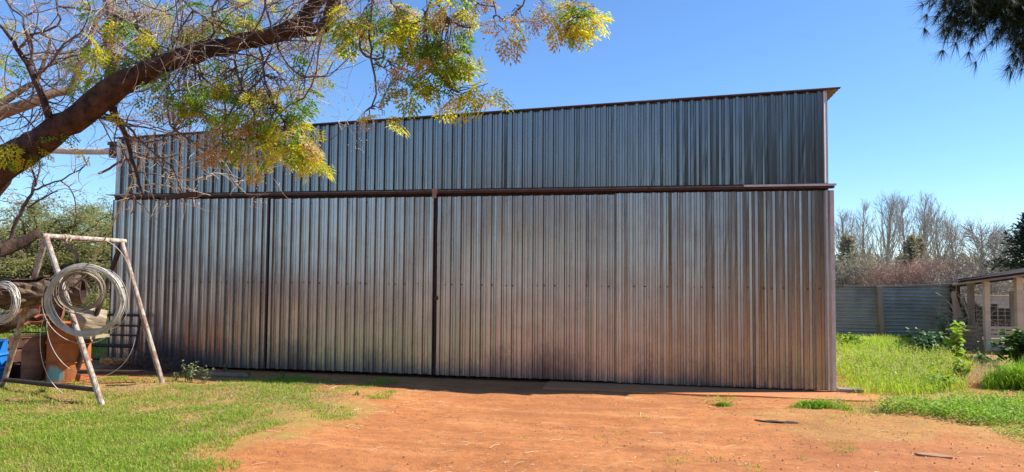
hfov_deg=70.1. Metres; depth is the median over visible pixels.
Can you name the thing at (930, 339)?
shrub
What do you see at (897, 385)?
long grass
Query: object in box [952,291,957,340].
timber pole
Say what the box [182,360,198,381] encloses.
weed
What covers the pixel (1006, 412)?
clover
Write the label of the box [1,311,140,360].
farm gate
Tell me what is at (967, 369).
tall weed
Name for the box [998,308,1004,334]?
fence board
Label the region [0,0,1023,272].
sky
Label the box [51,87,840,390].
machinery shed
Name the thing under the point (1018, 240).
pine
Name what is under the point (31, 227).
thorn tree
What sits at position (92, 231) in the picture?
thorn tree
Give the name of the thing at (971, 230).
bare tree
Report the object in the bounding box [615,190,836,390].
sliding door
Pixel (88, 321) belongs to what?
wood block
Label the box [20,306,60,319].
scrap iron
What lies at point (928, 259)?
scrub
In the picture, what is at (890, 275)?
thicket bush
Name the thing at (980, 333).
brush
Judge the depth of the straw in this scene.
8.01 m
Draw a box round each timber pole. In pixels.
[950,293,970,345]
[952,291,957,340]
[962,300,982,343]
[968,289,977,345]
[1009,291,1014,330]
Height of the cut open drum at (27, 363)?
0.680 m
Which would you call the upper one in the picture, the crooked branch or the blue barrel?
the crooked branch
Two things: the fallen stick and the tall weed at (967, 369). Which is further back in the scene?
the tall weed at (967, 369)
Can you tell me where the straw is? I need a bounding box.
[14,375,1021,471]
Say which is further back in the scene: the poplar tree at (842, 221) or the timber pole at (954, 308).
the poplar tree at (842, 221)
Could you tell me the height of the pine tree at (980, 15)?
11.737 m
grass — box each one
[0,372,1023,471]
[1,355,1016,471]
[836,331,985,396]
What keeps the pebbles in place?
on the ground at (520, 407)
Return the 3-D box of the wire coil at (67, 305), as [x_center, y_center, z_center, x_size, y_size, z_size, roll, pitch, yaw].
[-5.665,0.724,9.566,0.613,0.614,0.124,1,-3,-12]
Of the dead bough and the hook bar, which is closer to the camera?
the hook bar
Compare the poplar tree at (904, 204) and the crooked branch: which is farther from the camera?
the poplar tree at (904, 204)
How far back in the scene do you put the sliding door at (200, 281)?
13.00 m
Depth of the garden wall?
24.23 m
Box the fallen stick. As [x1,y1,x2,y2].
[105,383,147,385]
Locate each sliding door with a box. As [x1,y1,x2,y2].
[108,198,267,368]
[263,197,434,374]
[433,194,613,380]
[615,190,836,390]
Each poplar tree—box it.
[834,210,869,273]
[848,198,879,265]
[864,189,909,273]
[878,191,932,262]
[899,191,948,273]
[909,196,969,271]
[940,216,972,270]
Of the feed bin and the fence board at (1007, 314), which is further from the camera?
the fence board at (1007, 314)
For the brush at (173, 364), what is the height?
0.735 m
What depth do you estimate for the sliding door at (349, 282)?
12.38 m
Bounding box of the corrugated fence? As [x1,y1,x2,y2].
[835,284,959,337]
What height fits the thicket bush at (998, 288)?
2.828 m
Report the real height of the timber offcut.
0.045 m
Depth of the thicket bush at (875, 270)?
44.20 m
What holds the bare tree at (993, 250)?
on the ground at (520, 407)
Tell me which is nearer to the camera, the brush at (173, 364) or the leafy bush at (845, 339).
the brush at (173, 364)
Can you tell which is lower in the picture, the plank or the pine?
the plank
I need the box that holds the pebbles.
[8,375,1023,471]
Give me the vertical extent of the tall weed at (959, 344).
0.888 m
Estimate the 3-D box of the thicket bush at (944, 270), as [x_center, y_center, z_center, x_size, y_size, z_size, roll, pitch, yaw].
[22.773,2.541,38.421,5.425,3.207,5.709,-2,-4,45]
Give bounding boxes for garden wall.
[965,295,1008,325]
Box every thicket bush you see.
[835,247,900,285]
[835,257,896,284]
[849,251,927,285]
[853,250,964,285]
[880,255,1003,303]
[892,254,977,284]
[920,265,1023,303]
[930,261,1023,299]
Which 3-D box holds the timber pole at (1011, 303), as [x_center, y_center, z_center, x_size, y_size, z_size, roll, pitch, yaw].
[12.654,2.073,18.404,0.166,1.368,0.050,0,-3,11]
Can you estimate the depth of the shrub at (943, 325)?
16.91 m
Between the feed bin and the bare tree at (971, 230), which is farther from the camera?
the bare tree at (971, 230)
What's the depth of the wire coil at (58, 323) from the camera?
9.41 m
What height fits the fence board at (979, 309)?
0.881 m
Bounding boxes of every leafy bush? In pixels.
[836,331,864,346]
[914,370,957,388]
[964,353,998,363]
[988,326,1023,365]
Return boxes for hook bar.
[161,191,199,206]
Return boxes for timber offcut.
[201,372,249,376]
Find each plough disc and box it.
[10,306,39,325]
[28,314,48,324]
[50,305,64,326]
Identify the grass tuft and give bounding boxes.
[710,401,732,406]
[787,398,852,409]
[965,351,1023,390]
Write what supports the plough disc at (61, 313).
on the scrap iron
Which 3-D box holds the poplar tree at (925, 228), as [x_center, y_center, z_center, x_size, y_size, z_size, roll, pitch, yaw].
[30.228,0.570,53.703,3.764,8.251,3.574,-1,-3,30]
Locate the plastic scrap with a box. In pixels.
[755,419,797,422]
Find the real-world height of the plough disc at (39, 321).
0.156 m
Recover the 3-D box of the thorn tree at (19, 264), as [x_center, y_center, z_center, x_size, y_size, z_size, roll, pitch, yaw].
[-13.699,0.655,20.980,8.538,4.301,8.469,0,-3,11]
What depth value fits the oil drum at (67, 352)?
11.14 m
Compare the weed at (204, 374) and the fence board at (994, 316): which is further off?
the fence board at (994, 316)
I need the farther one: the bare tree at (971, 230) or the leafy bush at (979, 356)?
the bare tree at (971, 230)
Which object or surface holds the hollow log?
on the timber trestle
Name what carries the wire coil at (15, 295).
hanging from the hollow log
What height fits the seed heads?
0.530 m
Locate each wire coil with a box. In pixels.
[0,281,20,324]
[40,239,134,392]
[53,269,105,314]
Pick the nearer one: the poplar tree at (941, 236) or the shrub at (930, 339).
the shrub at (930, 339)
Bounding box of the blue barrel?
[0,339,8,381]
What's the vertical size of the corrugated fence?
1.578 m
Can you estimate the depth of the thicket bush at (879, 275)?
41.50 m
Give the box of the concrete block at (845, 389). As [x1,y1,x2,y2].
[837,387,863,392]
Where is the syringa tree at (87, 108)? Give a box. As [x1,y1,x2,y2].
[0,0,614,256]
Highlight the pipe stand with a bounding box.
[0,233,164,405]
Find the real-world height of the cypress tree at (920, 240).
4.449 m
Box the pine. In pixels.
[982,212,1023,274]
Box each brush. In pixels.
[94,332,208,374]
[914,287,1013,345]
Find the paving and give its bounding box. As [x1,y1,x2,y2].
[543,376,888,401]
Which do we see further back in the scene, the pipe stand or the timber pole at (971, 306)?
the timber pole at (971, 306)
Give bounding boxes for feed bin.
[959,304,977,340]
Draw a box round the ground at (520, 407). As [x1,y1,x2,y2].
[0,281,1023,471]
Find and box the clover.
[0,335,1023,471]
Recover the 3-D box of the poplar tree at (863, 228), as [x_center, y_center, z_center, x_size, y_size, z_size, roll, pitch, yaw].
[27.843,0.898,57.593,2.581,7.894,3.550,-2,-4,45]
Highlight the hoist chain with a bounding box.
[179,69,185,190]
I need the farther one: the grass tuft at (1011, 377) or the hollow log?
the grass tuft at (1011, 377)
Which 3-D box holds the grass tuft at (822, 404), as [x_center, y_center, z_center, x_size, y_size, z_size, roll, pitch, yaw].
[4.019,2.172,9.580,0.866,0.123,0.541,0,-3,11]
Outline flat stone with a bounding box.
[914,452,952,458]
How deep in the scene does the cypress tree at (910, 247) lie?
45.50 m
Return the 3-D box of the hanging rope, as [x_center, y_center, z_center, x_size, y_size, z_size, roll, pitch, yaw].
[-4.629,-0.179,8.450,0.018,1.420,4.485,3,-4,-37]
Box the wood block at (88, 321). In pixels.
[76,308,107,330]
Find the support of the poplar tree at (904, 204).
on the ground at (520, 407)
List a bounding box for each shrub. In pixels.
[891,327,956,353]
[935,311,966,345]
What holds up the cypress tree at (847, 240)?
on the ground at (520, 407)
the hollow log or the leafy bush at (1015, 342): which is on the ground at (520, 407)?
the leafy bush at (1015, 342)
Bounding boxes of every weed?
[37,386,48,392]
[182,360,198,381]
[197,365,215,382]
[939,320,967,360]
[951,357,975,379]
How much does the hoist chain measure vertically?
1.156 m
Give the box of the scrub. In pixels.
[91,252,1023,287]
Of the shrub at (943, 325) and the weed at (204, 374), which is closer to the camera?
the weed at (204, 374)
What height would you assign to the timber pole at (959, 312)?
1.353 m
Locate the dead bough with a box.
[84,127,218,224]
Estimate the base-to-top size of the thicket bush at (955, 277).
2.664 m
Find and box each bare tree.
[917,213,1019,274]
[946,220,1023,292]
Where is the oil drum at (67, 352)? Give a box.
[44,321,92,382]
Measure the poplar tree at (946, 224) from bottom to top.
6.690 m
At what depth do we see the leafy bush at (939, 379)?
11.28 m
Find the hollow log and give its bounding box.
[0,275,86,309]
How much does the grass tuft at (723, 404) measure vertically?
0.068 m
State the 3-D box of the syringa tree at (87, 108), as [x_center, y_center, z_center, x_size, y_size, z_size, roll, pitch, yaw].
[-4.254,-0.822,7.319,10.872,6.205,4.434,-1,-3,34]
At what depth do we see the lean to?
17.03 m
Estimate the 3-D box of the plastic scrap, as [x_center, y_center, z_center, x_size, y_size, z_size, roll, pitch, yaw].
[3.183,2.206,8.683,0.560,0.020,0.089,0,-3,11]
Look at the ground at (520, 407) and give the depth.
8.03 m
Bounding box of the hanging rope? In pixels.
[83,131,154,278]
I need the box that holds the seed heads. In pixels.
[836,341,974,392]
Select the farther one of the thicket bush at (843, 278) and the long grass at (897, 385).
the thicket bush at (843, 278)
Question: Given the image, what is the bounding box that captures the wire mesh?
[960,285,1023,325]
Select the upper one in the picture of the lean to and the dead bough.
the dead bough
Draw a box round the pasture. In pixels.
[0,313,1020,364]
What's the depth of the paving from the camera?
10.86 m
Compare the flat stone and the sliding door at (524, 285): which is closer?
the flat stone
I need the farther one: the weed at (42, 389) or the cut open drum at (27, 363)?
the cut open drum at (27, 363)
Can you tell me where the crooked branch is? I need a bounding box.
[0,309,38,333]
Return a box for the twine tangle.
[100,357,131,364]
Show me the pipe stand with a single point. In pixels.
(90, 371)
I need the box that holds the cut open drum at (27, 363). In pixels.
[8,334,46,380]
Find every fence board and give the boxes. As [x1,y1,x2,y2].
[977,306,982,335]
[991,304,997,334]
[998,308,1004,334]
[1005,308,1009,334]
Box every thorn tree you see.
[0,184,112,333]
[0,202,94,313]
[2,188,112,321]
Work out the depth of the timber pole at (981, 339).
18.79 m
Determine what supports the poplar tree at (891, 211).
on the ground at (520, 407)
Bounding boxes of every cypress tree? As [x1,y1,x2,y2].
[835,231,871,284]
[891,230,930,268]
[912,236,934,268]
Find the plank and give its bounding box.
[75,334,109,338]
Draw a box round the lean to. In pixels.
[950,268,1023,350]
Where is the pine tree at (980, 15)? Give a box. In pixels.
[905,0,1023,86]
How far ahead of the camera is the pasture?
16.99 m
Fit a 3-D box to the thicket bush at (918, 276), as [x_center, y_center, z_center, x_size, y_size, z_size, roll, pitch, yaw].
[22.578,2.410,38.733,4.235,3.374,5.256,0,-3,11]
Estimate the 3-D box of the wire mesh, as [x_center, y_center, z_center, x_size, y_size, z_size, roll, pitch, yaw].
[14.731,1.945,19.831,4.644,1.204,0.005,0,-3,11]
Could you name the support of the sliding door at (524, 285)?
in the machinery shed

